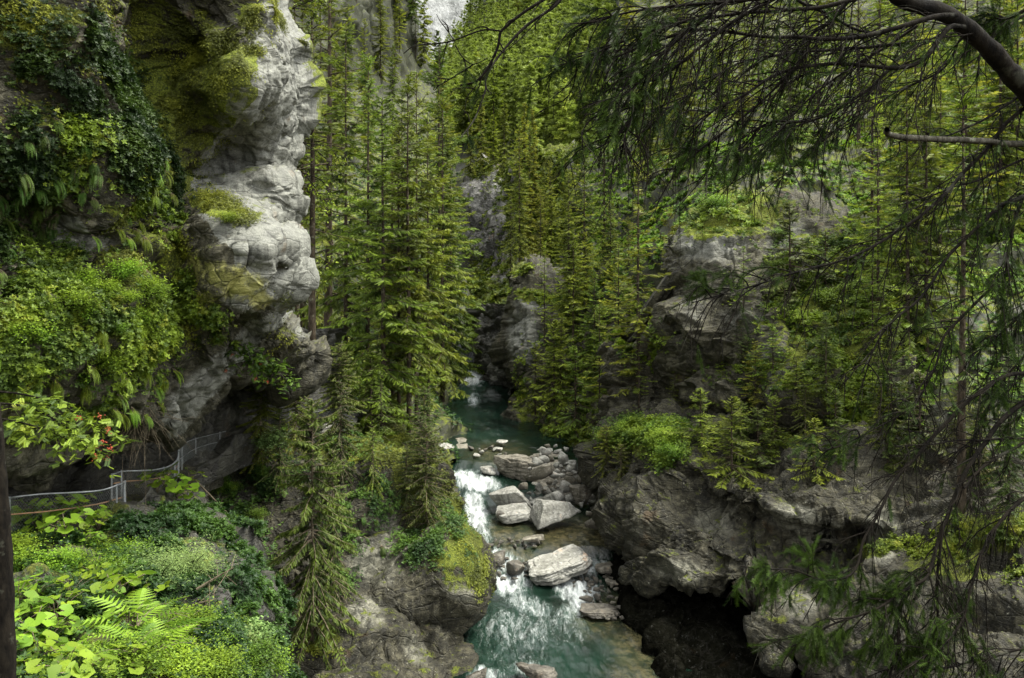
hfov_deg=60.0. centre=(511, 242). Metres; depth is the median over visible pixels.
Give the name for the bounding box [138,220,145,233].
fern
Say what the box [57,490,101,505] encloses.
butterbur plant
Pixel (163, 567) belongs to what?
shrub
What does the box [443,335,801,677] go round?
river
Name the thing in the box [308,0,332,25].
spruce tree
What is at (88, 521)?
butterbur plant
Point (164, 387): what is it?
fern
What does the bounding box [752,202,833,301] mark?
spruce tree
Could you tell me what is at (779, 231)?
shrub
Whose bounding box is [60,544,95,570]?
shrub
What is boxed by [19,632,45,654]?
butterbur plant
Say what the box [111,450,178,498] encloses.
railing
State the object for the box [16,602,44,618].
butterbur plant
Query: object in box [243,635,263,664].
shrub
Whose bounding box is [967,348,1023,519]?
spruce tree
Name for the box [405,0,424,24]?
spruce tree
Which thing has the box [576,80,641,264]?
spruce tree
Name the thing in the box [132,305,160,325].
shrub
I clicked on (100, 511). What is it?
butterbur plant
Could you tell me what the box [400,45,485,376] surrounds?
spruce tree
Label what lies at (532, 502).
boulder
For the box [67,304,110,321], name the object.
shrub
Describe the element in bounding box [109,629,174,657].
shrub
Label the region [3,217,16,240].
fern
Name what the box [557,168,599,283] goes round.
spruce tree
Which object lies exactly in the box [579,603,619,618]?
boulder
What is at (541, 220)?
spruce tree
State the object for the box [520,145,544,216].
spruce tree
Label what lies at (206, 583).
dead branch
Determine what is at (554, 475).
river stone
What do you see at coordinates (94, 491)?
railing
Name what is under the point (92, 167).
fern
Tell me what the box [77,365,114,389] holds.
shrub
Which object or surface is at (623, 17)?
spruce tree
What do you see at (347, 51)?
spruce tree
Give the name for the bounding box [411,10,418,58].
spruce tree
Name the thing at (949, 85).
spruce tree
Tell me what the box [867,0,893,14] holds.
spruce tree
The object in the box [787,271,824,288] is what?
shrub
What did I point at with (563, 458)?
river stone
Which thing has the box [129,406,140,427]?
fern
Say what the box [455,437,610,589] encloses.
riverbed
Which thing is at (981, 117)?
spruce tree
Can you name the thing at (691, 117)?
spruce tree
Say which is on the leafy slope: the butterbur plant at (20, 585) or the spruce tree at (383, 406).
the butterbur plant at (20, 585)
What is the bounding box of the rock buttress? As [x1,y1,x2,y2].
[207,404,496,677]
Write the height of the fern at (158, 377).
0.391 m
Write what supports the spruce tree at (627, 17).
on the forest floor at (995, 262)
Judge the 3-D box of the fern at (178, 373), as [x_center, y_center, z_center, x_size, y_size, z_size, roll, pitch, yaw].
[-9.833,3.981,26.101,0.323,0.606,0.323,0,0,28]
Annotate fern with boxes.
[0,195,10,216]
[0,207,4,220]
[0,269,7,287]
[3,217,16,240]
[6,246,16,262]
[12,197,22,210]
[15,182,29,206]
[15,384,28,398]
[18,172,34,196]
[18,206,27,218]
[18,223,29,242]
[23,140,37,159]
[26,163,37,174]
[31,381,43,394]
[32,210,43,224]
[35,188,47,204]
[35,226,49,244]
[37,132,50,154]
[43,203,52,217]
[46,212,61,236]
[46,227,56,244]
[50,379,64,400]
[52,117,64,137]
[53,178,66,199]
[64,170,79,189]
[68,587,194,633]
[69,161,82,181]
[78,142,93,161]
[78,191,86,205]
[79,389,92,406]
[80,377,90,393]
[83,620,167,652]
[86,363,100,386]
[88,160,99,178]
[88,172,103,191]
[90,197,100,213]
[91,234,101,251]
[96,329,107,347]
[96,339,110,359]
[96,622,182,661]
[101,414,112,428]
[111,616,214,641]
[112,408,122,423]
[115,628,184,662]
[117,227,125,242]
[117,394,128,413]
[119,411,130,429]
[120,595,190,620]
[124,378,133,393]
[124,616,198,659]
[125,215,131,226]
[126,235,136,251]
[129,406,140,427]
[130,599,196,633]
[132,227,142,246]
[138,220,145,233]
[140,372,153,387]
[141,236,152,255]
[144,413,153,428]
[145,270,153,281]
[149,194,159,209]
[151,185,158,197]
[154,373,162,385]
[154,384,164,403]
[158,401,166,415]
[160,377,168,394]
[163,158,169,172]
[165,171,173,186]
[170,193,178,207]
[172,368,183,387]
[361,516,366,526]
[380,545,386,556]
[388,488,393,496]
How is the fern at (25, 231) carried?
attached to the rock cliff at (272, 249)
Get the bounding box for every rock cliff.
[0,0,333,493]
[458,139,577,304]
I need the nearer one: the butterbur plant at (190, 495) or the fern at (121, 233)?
the fern at (121, 233)
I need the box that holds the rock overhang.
[573,398,1023,677]
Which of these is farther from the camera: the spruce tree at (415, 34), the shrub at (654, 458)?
the spruce tree at (415, 34)
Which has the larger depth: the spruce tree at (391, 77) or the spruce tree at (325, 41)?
the spruce tree at (391, 77)
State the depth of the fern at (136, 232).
23.27 m
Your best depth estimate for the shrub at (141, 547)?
22.06 m
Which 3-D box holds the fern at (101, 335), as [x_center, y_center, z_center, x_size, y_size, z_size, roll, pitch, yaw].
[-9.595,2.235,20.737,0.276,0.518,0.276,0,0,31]
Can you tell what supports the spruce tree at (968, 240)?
on the forest floor at (995, 262)
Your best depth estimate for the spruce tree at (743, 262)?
46.27 m
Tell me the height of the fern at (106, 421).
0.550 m
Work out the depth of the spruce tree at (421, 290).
52.90 m
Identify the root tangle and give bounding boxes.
[92,389,191,496]
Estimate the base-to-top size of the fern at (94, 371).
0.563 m
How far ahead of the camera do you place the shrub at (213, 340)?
26.87 m
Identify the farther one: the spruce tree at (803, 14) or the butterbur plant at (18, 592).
the spruce tree at (803, 14)
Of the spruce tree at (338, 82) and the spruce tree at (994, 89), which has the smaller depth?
the spruce tree at (994, 89)
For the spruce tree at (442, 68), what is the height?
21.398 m
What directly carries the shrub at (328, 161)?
on the rock cliff at (272, 249)
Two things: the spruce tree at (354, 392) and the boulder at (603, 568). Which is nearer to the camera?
the boulder at (603, 568)
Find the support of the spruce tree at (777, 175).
on the rock outcrop
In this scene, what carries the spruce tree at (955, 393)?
on the rock overhang
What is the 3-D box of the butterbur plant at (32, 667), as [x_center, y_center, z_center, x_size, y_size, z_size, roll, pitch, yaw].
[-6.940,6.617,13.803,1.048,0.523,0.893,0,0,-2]
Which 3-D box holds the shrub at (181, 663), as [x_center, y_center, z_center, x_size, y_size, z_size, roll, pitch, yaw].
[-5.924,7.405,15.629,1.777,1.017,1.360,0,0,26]
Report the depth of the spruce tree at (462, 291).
102.84 m
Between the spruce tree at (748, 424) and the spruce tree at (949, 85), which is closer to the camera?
the spruce tree at (748, 424)
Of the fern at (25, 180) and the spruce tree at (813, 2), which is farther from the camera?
the spruce tree at (813, 2)
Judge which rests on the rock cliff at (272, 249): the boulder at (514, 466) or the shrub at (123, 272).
the shrub at (123, 272)
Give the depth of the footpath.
30.77 m
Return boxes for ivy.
[0,0,214,272]
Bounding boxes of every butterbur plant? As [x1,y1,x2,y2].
[11,498,40,512]
[11,505,36,530]
[11,514,57,532]
[11,533,37,543]
[14,577,42,602]
[14,580,28,602]
[14,600,73,636]
[15,590,53,621]
[15,609,37,620]
[15,627,35,649]
[16,500,47,519]
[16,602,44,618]
[16,623,37,636]
[16,629,66,666]
[16,650,49,674]
[17,572,63,595]
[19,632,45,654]
[22,625,69,651]
[25,641,101,672]
[28,494,64,514]
[30,519,65,538]
[32,500,66,517]
[33,514,66,526]
[34,592,84,619]
[36,493,85,516]
[37,587,89,616]
[38,508,94,538]
[41,504,75,522]
[43,610,74,636]
[45,615,90,636]
[45,642,80,664]
[46,648,118,677]
[50,648,113,666]
[52,572,95,596]
[54,633,111,658]
[56,518,95,530]
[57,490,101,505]
[59,627,107,658]
[67,564,104,583]
[70,505,111,520]
[74,528,102,546]
[78,562,110,578]
[79,511,112,530]
[81,529,106,540]
[89,567,138,593]
[93,644,151,674]
[102,598,151,627]
[106,568,156,594]
[110,567,143,589]
[127,579,169,600]
[136,472,176,492]
[140,461,184,487]
[154,476,199,498]
[165,474,183,484]
[170,486,205,501]
[172,467,206,489]
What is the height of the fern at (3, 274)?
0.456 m
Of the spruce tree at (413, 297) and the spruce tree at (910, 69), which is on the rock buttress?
the spruce tree at (413, 297)
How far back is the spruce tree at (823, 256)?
47.85 m
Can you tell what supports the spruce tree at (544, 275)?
on the rock promontory
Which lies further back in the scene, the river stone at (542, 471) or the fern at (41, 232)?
the river stone at (542, 471)
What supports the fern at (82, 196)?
attached to the rock cliff at (272, 249)
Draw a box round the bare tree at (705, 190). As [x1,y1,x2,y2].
[693,168,717,206]
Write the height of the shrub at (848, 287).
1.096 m
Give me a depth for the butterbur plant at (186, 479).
28.94 m
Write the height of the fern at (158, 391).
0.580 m
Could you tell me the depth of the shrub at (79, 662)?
13.99 m
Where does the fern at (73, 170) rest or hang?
attached to the rock cliff at (272, 249)
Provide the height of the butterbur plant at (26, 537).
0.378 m
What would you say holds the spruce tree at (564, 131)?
on the hills
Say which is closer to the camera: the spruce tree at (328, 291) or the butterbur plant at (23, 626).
the butterbur plant at (23, 626)
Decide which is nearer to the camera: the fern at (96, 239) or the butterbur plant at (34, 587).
the butterbur plant at (34, 587)
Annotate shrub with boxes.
[1,311,59,349]
[5,316,33,335]
[11,526,52,563]
[12,538,57,571]
[20,633,131,677]
[22,537,80,574]
[41,276,110,316]
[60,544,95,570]
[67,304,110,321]
[70,265,106,284]
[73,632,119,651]
[74,549,132,581]
[77,271,93,287]
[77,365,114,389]
[86,534,107,545]
[87,276,124,296]
[87,535,121,553]
[88,343,127,374]
[92,620,182,677]
[97,530,159,558]
[97,533,228,600]
[97,555,139,577]
[100,254,151,281]
[101,531,168,562]
[104,321,135,333]
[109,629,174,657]
[115,285,150,305]
[125,271,176,304]
[130,621,195,648]
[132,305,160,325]
[139,320,164,339]
[142,529,240,584]
[143,632,223,677]
[161,596,228,637]
[163,213,173,222]
[164,230,179,241]
[180,632,249,677]
[189,337,201,344]
[190,638,254,677]
[197,607,234,635]
[198,627,239,651]
[207,335,229,348]
[209,208,241,223]
[211,479,242,494]
[230,605,249,632]
[241,504,274,519]
[242,656,255,676]
[243,623,273,671]
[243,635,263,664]
[244,628,297,677]
[246,615,282,651]
[251,425,290,451]
[269,636,301,677]
[289,0,336,37]
[303,142,353,199]
[303,171,338,222]
[316,255,338,284]
[589,429,610,442]
[607,418,635,437]
[625,423,642,444]
[642,430,675,447]
[644,419,669,430]
[648,436,689,460]
[648,451,671,466]
[651,421,683,443]
[697,191,736,208]
[766,258,797,270]
[770,227,786,238]
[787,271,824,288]
[796,281,846,308]
[834,277,861,292]
[843,244,874,263]
[849,233,874,245]
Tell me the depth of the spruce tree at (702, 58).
128.29 m
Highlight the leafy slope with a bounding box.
[13,481,286,677]
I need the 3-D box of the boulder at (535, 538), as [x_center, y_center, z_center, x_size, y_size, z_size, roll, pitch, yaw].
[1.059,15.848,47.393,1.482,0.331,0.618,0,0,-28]
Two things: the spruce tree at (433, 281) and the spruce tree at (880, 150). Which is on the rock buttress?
the spruce tree at (433, 281)
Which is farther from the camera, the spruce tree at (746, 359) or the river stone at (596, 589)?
the spruce tree at (746, 359)
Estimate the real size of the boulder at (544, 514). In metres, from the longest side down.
3.021 x 2.417 x 1.168 m
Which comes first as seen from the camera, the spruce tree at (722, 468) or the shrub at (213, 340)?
the shrub at (213, 340)
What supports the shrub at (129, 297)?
on the rock cliff at (272, 249)
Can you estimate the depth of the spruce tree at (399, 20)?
223.55 m
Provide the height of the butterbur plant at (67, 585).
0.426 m
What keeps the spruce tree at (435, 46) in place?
on the forest floor at (367, 10)
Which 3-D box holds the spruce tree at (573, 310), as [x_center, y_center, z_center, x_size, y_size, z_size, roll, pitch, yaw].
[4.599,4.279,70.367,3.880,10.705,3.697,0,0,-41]
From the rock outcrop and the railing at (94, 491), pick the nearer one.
the railing at (94, 491)
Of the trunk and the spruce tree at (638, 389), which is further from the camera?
the spruce tree at (638, 389)
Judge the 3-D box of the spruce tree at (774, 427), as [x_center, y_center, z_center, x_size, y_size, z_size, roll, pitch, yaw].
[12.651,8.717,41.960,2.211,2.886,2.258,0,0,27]
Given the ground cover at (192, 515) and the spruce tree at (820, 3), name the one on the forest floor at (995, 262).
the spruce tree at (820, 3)
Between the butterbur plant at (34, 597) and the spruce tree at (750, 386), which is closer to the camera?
the butterbur plant at (34, 597)
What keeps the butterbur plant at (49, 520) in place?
on the ground cover at (192, 515)
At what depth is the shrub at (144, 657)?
15.14 m
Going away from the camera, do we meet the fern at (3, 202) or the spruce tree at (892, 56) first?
the fern at (3, 202)
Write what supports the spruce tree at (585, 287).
on the forest floor at (995, 262)
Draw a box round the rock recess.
[8,328,348,509]
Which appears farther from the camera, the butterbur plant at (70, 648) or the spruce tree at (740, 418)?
the spruce tree at (740, 418)
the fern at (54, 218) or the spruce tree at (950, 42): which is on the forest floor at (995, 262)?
the spruce tree at (950, 42)
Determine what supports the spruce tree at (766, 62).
on the forest floor at (995, 262)
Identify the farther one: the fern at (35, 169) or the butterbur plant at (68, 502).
the butterbur plant at (68, 502)
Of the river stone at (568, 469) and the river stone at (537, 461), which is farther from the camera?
the river stone at (537, 461)
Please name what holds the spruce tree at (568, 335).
on the rock promontory
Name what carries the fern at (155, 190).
attached to the rock cliff at (272, 249)
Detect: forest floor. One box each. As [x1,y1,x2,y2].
[287,0,471,461]
[569,0,1023,448]
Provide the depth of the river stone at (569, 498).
53.38 m
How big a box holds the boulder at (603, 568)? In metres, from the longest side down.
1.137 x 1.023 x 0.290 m
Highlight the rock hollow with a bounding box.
[609,550,801,677]
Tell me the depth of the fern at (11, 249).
20.17 m
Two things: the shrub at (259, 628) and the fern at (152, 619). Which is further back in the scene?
the shrub at (259, 628)
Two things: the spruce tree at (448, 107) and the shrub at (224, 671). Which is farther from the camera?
the spruce tree at (448, 107)
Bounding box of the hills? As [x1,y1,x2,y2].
[452,0,612,280]
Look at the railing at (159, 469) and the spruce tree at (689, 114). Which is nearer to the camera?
the railing at (159, 469)
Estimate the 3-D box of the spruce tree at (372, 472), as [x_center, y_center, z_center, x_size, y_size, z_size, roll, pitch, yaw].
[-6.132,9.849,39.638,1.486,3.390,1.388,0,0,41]
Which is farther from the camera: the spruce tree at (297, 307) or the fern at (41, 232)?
the spruce tree at (297, 307)
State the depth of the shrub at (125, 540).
22.28 m
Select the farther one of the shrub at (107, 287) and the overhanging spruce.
the shrub at (107, 287)
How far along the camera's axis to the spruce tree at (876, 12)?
100.88 m
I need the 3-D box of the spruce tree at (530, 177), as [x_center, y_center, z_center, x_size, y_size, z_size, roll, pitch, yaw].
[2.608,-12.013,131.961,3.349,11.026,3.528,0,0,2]
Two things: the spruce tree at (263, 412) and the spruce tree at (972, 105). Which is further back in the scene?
the spruce tree at (972, 105)
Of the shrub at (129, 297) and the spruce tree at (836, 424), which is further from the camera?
the spruce tree at (836, 424)
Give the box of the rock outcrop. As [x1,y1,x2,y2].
[591,184,918,447]
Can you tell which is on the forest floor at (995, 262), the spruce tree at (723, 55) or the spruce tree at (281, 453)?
the spruce tree at (723, 55)
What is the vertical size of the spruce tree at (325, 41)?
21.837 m
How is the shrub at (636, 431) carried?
on the rock overhang
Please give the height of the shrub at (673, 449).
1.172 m
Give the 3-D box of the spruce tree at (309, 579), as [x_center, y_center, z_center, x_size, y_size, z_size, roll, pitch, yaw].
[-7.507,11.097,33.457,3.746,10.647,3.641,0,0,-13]
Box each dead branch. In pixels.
[175,585,215,613]
[195,480,237,525]
[196,553,235,604]
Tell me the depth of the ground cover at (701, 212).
45.19 m
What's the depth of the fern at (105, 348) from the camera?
20.85 m
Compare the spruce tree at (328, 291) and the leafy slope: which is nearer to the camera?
the leafy slope
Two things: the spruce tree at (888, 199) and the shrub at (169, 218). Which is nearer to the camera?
the shrub at (169, 218)
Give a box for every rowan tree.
[0,386,141,478]
[223,339,300,398]
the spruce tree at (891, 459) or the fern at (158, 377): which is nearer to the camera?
the fern at (158, 377)
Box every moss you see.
[0,0,310,375]
[274,421,497,659]
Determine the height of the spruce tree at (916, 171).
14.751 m
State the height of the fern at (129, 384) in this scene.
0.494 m
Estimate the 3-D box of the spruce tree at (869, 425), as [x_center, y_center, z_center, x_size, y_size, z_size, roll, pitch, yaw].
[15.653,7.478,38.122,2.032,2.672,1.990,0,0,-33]
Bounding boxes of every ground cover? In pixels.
[0,97,237,439]
[11,498,307,677]
[207,409,495,603]
[294,130,472,461]
[462,142,581,308]
[506,262,619,448]
[589,406,701,475]
[598,185,925,442]
[679,416,1023,599]
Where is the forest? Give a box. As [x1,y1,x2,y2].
[429,0,694,168]
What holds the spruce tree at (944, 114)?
on the forest floor at (995, 262)
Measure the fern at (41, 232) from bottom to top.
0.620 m
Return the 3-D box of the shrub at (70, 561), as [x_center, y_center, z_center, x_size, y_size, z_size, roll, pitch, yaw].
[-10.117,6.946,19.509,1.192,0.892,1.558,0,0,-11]
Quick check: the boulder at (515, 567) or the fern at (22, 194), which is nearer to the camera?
the fern at (22, 194)
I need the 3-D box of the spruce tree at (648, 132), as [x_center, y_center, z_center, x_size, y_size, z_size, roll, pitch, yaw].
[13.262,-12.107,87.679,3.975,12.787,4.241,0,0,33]
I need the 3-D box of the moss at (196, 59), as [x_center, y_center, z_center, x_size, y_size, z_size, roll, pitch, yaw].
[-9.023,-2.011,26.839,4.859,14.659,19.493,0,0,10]
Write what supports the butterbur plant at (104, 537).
on the leafy slope
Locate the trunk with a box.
[0,403,16,677]
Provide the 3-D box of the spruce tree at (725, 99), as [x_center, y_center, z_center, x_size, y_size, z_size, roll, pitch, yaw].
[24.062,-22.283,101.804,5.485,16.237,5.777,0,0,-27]
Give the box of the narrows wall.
[461,303,514,394]
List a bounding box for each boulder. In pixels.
[437,443,453,451]
[465,667,486,677]
[480,466,496,474]
[489,486,531,507]
[492,550,505,566]
[493,454,537,481]
[495,503,530,523]
[496,439,507,443]
[496,510,504,518]
[506,560,524,574]
[515,662,557,677]
[522,534,544,542]
[526,544,592,585]
[529,499,580,529]
[530,497,541,504]
[538,446,551,456]
[541,485,551,495]
[569,484,591,505]
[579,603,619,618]
[595,561,612,573]
[605,578,617,585]
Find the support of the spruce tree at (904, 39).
on the forest floor at (995, 262)
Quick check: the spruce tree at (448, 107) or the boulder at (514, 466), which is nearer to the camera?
the boulder at (514, 466)
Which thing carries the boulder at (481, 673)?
on the rock buttress
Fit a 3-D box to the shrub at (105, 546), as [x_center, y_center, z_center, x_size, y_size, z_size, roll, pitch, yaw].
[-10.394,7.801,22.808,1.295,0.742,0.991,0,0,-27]
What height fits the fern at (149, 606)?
0.556 m
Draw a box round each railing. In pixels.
[9,480,125,531]
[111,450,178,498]
[179,407,358,469]
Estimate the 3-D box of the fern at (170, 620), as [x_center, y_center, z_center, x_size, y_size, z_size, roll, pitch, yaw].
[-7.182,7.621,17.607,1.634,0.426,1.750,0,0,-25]
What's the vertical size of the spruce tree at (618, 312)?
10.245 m
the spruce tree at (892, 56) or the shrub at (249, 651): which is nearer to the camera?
the shrub at (249, 651)
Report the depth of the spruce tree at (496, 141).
149.95 m
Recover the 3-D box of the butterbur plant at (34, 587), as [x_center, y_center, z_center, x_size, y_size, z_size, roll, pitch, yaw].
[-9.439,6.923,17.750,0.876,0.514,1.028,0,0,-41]
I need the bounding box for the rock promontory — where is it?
[487,254,631,447]
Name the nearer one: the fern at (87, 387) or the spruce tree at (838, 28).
the fern at (87, 387)
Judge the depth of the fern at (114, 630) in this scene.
16.02 m
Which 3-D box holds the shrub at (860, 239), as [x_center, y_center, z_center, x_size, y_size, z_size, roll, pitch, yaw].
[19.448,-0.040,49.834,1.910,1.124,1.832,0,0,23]
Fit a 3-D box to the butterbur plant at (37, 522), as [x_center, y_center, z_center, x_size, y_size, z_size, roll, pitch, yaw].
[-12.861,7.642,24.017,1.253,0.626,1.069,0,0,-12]
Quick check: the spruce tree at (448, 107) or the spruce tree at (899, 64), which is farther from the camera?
the spruce tree at (448, 107)
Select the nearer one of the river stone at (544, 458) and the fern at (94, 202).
the fern at (94, 202)
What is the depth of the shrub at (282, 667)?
21.81 m
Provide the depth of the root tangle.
24.43 m
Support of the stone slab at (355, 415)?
on the footpath
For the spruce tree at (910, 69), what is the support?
on the forest floor at (995, 262)
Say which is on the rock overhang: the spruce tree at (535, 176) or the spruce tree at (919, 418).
the spruce tree at (919, 418)
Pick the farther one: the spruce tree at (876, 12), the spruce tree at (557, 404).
the spruce tree at (876, 12)
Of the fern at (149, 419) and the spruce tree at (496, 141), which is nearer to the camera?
the fern at (149, 419)
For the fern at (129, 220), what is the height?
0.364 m
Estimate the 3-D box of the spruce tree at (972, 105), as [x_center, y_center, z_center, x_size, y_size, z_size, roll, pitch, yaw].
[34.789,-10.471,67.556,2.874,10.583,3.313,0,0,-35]
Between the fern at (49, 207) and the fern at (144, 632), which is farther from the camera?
the fern at (49, 207)
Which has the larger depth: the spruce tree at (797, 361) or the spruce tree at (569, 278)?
the spruce tree at (569, 278)
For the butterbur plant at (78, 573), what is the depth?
19.67 m
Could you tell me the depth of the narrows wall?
90.35 m
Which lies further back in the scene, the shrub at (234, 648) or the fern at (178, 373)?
the fern at (178, 373)
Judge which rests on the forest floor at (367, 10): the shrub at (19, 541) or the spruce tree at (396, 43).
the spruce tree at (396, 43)
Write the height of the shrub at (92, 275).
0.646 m
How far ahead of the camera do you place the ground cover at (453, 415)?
87.71 m
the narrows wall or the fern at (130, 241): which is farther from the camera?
the narrows wall
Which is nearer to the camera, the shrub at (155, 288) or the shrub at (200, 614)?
the shrub at (200, 614)
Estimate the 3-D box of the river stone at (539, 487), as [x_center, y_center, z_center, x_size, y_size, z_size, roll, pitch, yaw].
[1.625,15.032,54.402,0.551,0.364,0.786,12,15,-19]
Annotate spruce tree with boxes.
[236,386,285,473]
[254,406,302,495]
[266,396,361,672]
[274,400,314,456]
[288,0,370,341]
[293,0,362,340]
[293,23,394,399]
[295,153,309,317]
[297,0,381,325]
[304,139,317,229]
[307,43,333,169]
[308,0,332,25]
[310,447,365,608]
[313,343,366,444]
[313,379,367,491]
[314,3,327,77]
[317,7,359,146]
[317,38,355,168]
[319,51,403,404]
[327,341,364,403]
[328,94,445,428]
[340,0,359,83]
[349,351,415,445]
[354,18,374,121]
[354,54,378,174]
[354,160,400,326]
[357,129,405,414]
[360,425,389,503]
[362,123,438,407]
[364,132,430,339]
[366,70,441,434]
[367,371,408,438]
[371,0,395,83]
[377,70,467,423]
[377,88,421,222]
[378,0,389,34]
[382,44,403,133]
[387,13,403,83]
[391,444,424,531]
[393,0,406,51]
[394,0,403,20]
[394,423,455,536]
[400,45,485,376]
[401,108,460,430]
[402,412,444,520]
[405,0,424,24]
[407,386,443,451]
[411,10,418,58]
[414,0,436,66]
[419,93,478,402]
[421,129,469,308]
[422,76,462,201]
[427,30,450,110]
[431,37,449,116]
[432,135,480,386]
[443,455,458,507]
[446,47,454,64]
[461,119,479,175]
[471,104,492,169]
[477,64,511,154]
[483,114,500,171]
[490,103,511,174]
[493,6,499,25]
[501,124,537,261]
[501,194,518,276]
[508,201,520,253]
[510,344,546,415]
[513,102,537,172]
[520,126,540,191]
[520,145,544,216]
[520,188,539,258]
[526,190,549,257]
[527,109,538,154]
[527,319,582,411]
[530,240,553,343]
[536,167,549,219]
[538,160,558,244]
[539,195,559,259]
[542,169,597,324]
[543,316,580,414]
[544,345,594,442]
[547,229,589,363]
[554,78,577,161]
[556,140,606,288]
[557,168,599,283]
[560,253,585,339]
[573,269,609,393]
[574,232,597,304]
[575,18,594,82]
[575,302,610,440]
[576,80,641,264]
[579,262,628,396]
[584,240,642,392]
[591,200,625,287]
[591,425,613,477]
[595,160,674,397]
[609,443,630,480]
[615,217,636,292]
[616,0,640,23]
[616,278,635,329]
[619,2,637,44]
[621,245,653,325]
[623,301,657,407]
[626,56,666,184]
[632,64,661,153]
[638,0,655,38]
[646,207,680,291]
[648,0,712,174]
[658,71,688,146]
[659,0,680,20]
[663,387,720,452]
[666,371,681,401]
[668,15,690,75]
[673,0,701,86]
[682,46,708,133]
[693,396,776,490]
[696,22,709,87]
[698,6,742,116]
[705,364,767,436]
[707,5,737,90]
[724,176,742,194]
[724,407,782,481]
[725,40,759,140]
[726,401,756,462]
[728,3,746,29]
[728,320,750,365]
[729,1,787,109]
[730,247,754,310]
[732,336,753,401]
[736,2,754,51]
[739,341,766,406]
[748,2,780,51]
[748,323,795,379]
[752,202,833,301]
[754,396,794,458]
[759,409,780,454]
[764,2,818,166]
[768,0,822,108]
[773,172,793,187]
[773,265,795,323]
[775,358,817,421]
[786,417,845,484]
[789,385,816,438]
[794,0,819,60]
[795,0,837,123]
[795,388,853,461]
[796,316,846,398]
[798,0,824,34]
[806,231,862,293]
[814,314,834,363]
[819,0,856,35]
[822,0,861,97]
[826,0,890,144]
[833,18,905,252]
[835,94,918,316]
[848,210,895,300]
[850,1,866,57]
[854,0,912,134]
[854,265,886,345]
[856,140,899,275]
[856,387,900,443]
[857,335,899,422]
[860,318,925,473]
[861,35,905,137]
[864,0,894,94]
[866,69,958,362]
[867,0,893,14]
[873,419,909,473]
[876,346,922,447]
[877,2,902,85]
[877,62,987,359]
[879,192,904,284]
[881,12,946,203]
[882,9,934,156]
[882,10,930,125]
[883,49,967,255]
[885,370,966,469]
[894,52,991,277]
[901,16,949,119]
[902,80,999,517]
[921,4,984,207]
[926,0,976,101]
[927,40,951,149]
[934,0,1013,220]
[937,34,1000,254]
[937,380,973,447]
[952,63,983,152]
[958,0,1023,237]
[964,0,995,14]
[966,401,1006,488]
[967,0,1023,231]
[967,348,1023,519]
[971,0,1023,151]
[976,0,1023,209]
[1001,0,1023,51]
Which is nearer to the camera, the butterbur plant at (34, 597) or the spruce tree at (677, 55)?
the butterbur plant at (34, 597)
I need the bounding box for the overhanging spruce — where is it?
[404,0,1023,677]
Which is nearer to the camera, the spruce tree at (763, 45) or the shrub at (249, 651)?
the shrub at (249, 651)
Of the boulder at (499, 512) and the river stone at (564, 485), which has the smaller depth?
the boulder at (499, 512)
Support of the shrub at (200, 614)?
on the leafy slope
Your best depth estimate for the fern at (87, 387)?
20.95 m
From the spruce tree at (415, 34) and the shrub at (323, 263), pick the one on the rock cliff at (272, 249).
the shrub at (323, 263)
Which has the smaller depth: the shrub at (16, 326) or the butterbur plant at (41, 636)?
the butterbur plant at (41, 636)
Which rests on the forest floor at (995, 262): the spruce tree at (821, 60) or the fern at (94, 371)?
the spruce tree at (821, 60)
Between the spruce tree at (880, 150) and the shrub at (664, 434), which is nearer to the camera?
the shrub at (664, 434)
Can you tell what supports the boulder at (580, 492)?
on the rock overhang
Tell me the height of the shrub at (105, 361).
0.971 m
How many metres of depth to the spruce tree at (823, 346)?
42.07 m
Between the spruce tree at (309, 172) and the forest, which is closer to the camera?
the spruce tree at (309, 172)
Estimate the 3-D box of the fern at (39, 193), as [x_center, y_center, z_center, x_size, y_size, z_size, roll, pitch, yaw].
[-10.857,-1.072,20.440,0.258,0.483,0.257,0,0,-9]
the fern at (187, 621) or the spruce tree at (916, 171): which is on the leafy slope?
the fern at (187, 621)
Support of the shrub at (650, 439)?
on the rock overhang
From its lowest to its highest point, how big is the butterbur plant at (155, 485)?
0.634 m
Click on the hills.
(459, 166)
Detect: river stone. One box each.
[518,482,527,489]
[523,462,552,480]
[531,457,543,465]
[535,483,542,492]
[537,455,549,463]
[542,491,564,500]
[548,454,553,461]
[550,471,562,477]
[553,449,561,453]
[553,462,559,467]
[558,451,568,466]
[559,480,581,492]
[564,473,576,483]
[565,463,576,470]
[565,493,573,502]
[566,465,577,474]
[579,595,592,602]
[584,518,596,529]
[586,511,592,517]
[588,497,596,502]
[593,587,599,591]
[593,593,600,600]
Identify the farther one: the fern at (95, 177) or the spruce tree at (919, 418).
the spruce tree at (919, 418)
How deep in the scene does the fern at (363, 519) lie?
38.58 m
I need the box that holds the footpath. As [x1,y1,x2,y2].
[32,427,358,523]
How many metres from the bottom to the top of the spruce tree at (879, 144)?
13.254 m
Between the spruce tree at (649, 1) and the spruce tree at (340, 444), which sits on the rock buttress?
the spruce tree at (340, 444)
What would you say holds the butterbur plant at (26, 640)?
on the leafy slope
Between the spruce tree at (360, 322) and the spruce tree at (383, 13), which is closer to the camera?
the spruce tree at (360, 322)
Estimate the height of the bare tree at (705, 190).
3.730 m
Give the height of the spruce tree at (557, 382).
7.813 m
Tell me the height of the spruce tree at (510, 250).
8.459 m
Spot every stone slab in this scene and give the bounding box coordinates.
[316,423,333,433]
[328,412,358,417]
[329,417,357,425]
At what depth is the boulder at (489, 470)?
57.19 m
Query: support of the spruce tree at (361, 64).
on the forest floor at (367, 10)

